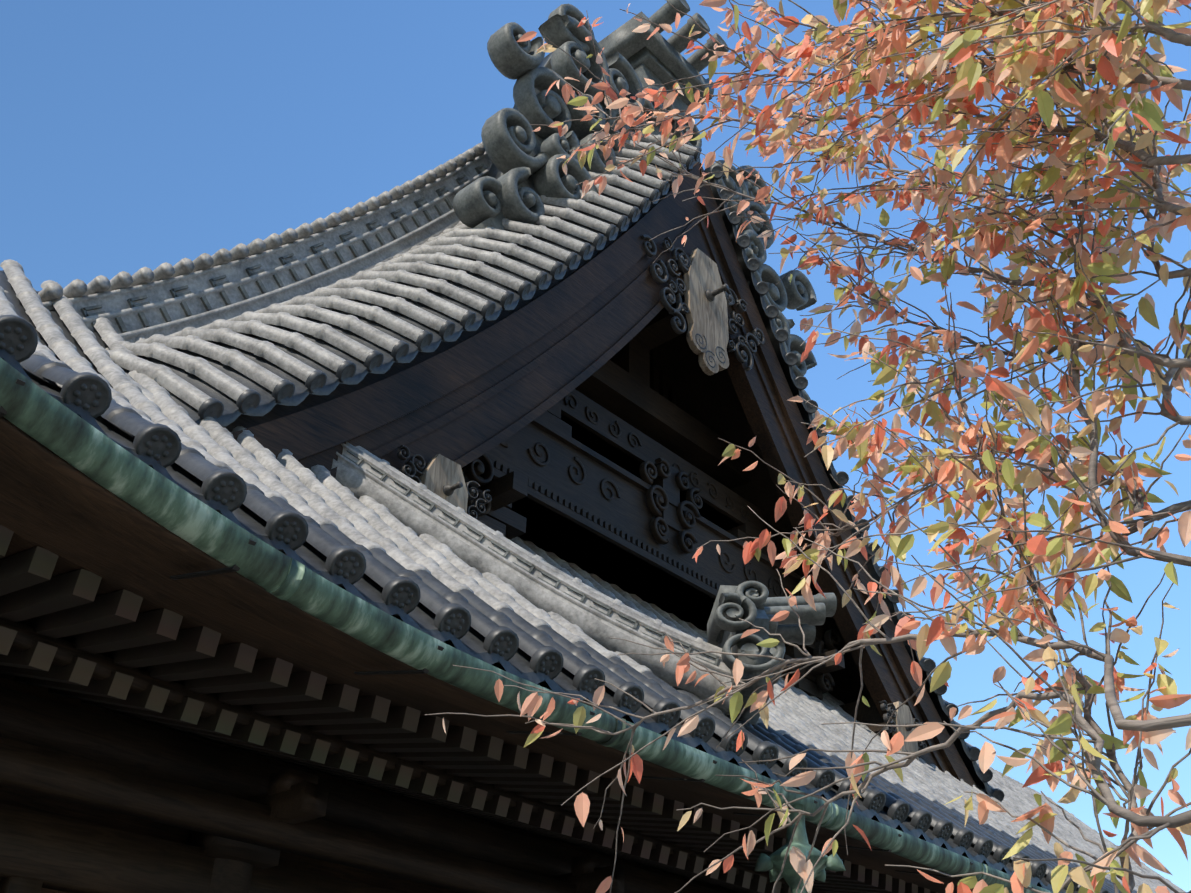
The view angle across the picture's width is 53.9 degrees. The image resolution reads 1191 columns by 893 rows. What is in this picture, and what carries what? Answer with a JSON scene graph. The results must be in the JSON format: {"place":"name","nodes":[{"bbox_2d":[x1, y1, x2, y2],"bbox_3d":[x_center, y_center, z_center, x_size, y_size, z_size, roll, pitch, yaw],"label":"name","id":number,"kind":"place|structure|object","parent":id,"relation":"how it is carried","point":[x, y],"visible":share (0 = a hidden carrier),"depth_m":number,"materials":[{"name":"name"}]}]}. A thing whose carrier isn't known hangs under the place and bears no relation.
{"place":"outdoors","nodes":[
{"label":"outdoors","id":0,"kind":"place"},
{"bbox_2d":[4,142,491,342],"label":"roof ridge","id":1,"kind":"structure","parent":0,"point":[114,294],"depth_m":9.56,"materials":[{"name":"grey tile"}]},
{"bbox_2d":[80,164,486,332],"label":"ridge tiles","id":2,"kind":"object","parent":1,"relation":"attached to","point":[164,312],"visible":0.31,"depth_m":9.49,"materials":[{"name":"tile"}]},
{"bbox_2d":[0,653,736,892],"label":"wall","id":3,"kind":"structure","parent":0,"point":[46,805],"depth_m":7.14,"materials":[{"name":"brown wood"}]},
{"bbox_2d":[0,0,1190,891],"label":"sky","id":4,"kind":"structure","parent":0,"point":[135,135],"materials":[{"name":"blue"}]},
{"bbox_2d":[425,0,1190,892],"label":"cherry tree","id":5,"kind":"object","parent":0,"point":[967,82],"depth_m":3.10,"materials":[{"name":"orange plant"}]},
{"label":"ground surface","id":6,"kind":"structure","parent":0,"visible":0},
{"bbox_2d":[0,618,828,892],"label":"wall frame beams","id":7,"kind":"structure","parent":6,"relation":"on","point":[244,820],"depth_m":6.67,"materials":[{"name":"brown wood"}]},
{"bbox_2d":[0,525,937,892],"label":"rafters","id":8,"kind":"object","parent":7,"relation":"on","point":[80,615],"visible":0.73,"depth_m":6.24,"materials":[{"name":"brown wood"}]},
{"bbox_2d":[0,416,973,892],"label":"eave boards","id":9,"kind":"object","parent":8,"relation":"on","point":[70,516],"visible":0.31,"depth_m":4.94,"materials":[{"name":"brown wood"}]},
{"bbox_2d":[0,379,1033,888],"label":"gutter brackets","id":10,"kind":"object","parent":9,"relation":"attached to","point":[188,575],"visible":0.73,"depth_m":4.96,"materials":[{"name":"green metal"}]},
{"bbox_2d":[0,357,1052,892],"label":"copper gutter","id":11,"kind":"object","parent":10,"relation":"attached to","point":[66,433],"visible":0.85,"depth_m":4.44,"materials":[{"name":"green metal"}]},
{"bbox_2d":[0,270,1078,892],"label":"eave tiles","id":12,"kind":"object","parent":9,"relation":"on","point":[370,590],"visible":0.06,"depth_m":5.23,"materials":[{"name":"grey ceramic"}]},
{"bbox_2d":[332,442,731,714],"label":"hip ridge","id":13,"kind":"structure","parent":12,"relation":"on","point":[482,557],"depth_m":7.37,"materials":[{"name":"grey tile"}]},
{"bbox_2d":[343,449,718,665],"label":"tiles","id":14,"kind":"object","parent":13,"relation":"attached to","point":[358,463],"visible":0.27,"depth_m":7.41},
{"bbox_2d":[707,581,836,724],"bbox_3d":[1.105,1.294,7.349,1.014,0.818,0.848,-83,-85,58],"label":"ridge-end tile ornament","id":15,"kind":"object","parent":13,"relation":"on","point":[752,602],"visible":0.71,"depth_m":7.02,"materials":[{"name":"grey ceramic"}]},
{"bbox_2d":[20,354,1136,892],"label":"roof tile row","id":16,"kind":"object","parent":12,"relation":"attached to","point":[382,566],"visible":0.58,"depth_m":5.82,"materials":[{"name":"grey ceramic"}]},
{"bbox_2d":[0,259,1184,892],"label":"lower roof tiles","id":17,"kind":"object","parent":12,"relation":"on","point":[318,493],"visible":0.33,"depth_m":7.14,"materials":[{"name":"grey ceramic"}]},
{"bbox_2d":[0,314,1108,892],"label":"round eave-end tiles","id":18,"kind":"object","parent":17,"relation":"attached to","point":[92,394],"visible":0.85,"depth_m":4.97,"materials":[{"name":"grey ceramic"}]},
{"bbox_2d":[19,162,1006,872],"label":"barge boards","id":19,"kind":"object","parent":7,"relation":"on","point":[465,402],"visible":0.54,"depth_m":10.63,"materials":[{"name":"brown wood"}]},
{"bbox_2d":[397,234,926,759],"bbox_3d":[1.219,0.031,11.255,0.311,4.619,7.377,-25,-40,35],"label":"carved gable ornament","id":20,"kind":"object","parent":19,"relation":"attached to","point":[749,342],"visible":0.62,"depth_m":11.91,"materials":[{"name":"black wood"}]},
{"bbox_2d":[419,248,919,760],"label":"gegyo plates","id":21,"kind":"object","parent":20,"relation":"attached to","point":[707,318],"visible":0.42,"depth_m":12.08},
{"bbox_2d":[0,292,891,811],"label":"gable timberwork","id":22,"kind":"object","parent":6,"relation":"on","point":[560,514],"visible":0.25,"depth_m":11.38,"materials":[{"name":"black wood"}]},
{"bbox_2d":[223,169,947,849],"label":"roof deck","id":23,"kind":"structure","parent":22,"relation":"on","point":[709,401],"depth_m":13.46,"materials":[{"name":"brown wood"}]},
{"bbox_2d":[121,141,1042,887],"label":"verge tiles","id":24,"kind":"object","parent":23,"relation":"on","point":[233,413],"visible":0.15,"depth_m":9.39,"materials":[{"name":"grey ceramic"}]},
{"bbox_2d":[106,132,995,789],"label":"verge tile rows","id":25,"kind":"object","parent":24,"relation":"on","point":[446,246],"visible":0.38,"depth_m":9.03,"materials":[{"name":"grey tile"}]},
{"bbox_2d":[198,147,1003,801],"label":"gable edge tiles","id":26,"kind":"object","parent":25,"relation":"attached to","point":[252,397],"visible":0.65,"depth_m":10.44,"materials":[{"name":"grey ceramic"}]},
{"bbox_2d":[453,0,826,444],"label":"ridge-end ornament","id":27,"kind":"object","parent":23,"relation":"on","point":[525,171],"visible":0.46,"depth_m":12.68,"materials":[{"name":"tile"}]},
{"bbox_2d":[466,393,842,691],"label":"scroll carvings","id":28,"kind":"object","parent":22,"relation":"attached to","point":[475,468],"visible":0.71,"depth_m":11.30,"materials":[{"name":"black wood"}]},
{"bbox_2d":[754,803,845,892],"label":"gutter downpipe","id":29,"kind":"object","parent":6,"relation":"on","point":[772,863],"visible":0.83,"depth_m":6.07,"materials":[{"name":"green metal"}]}
]}

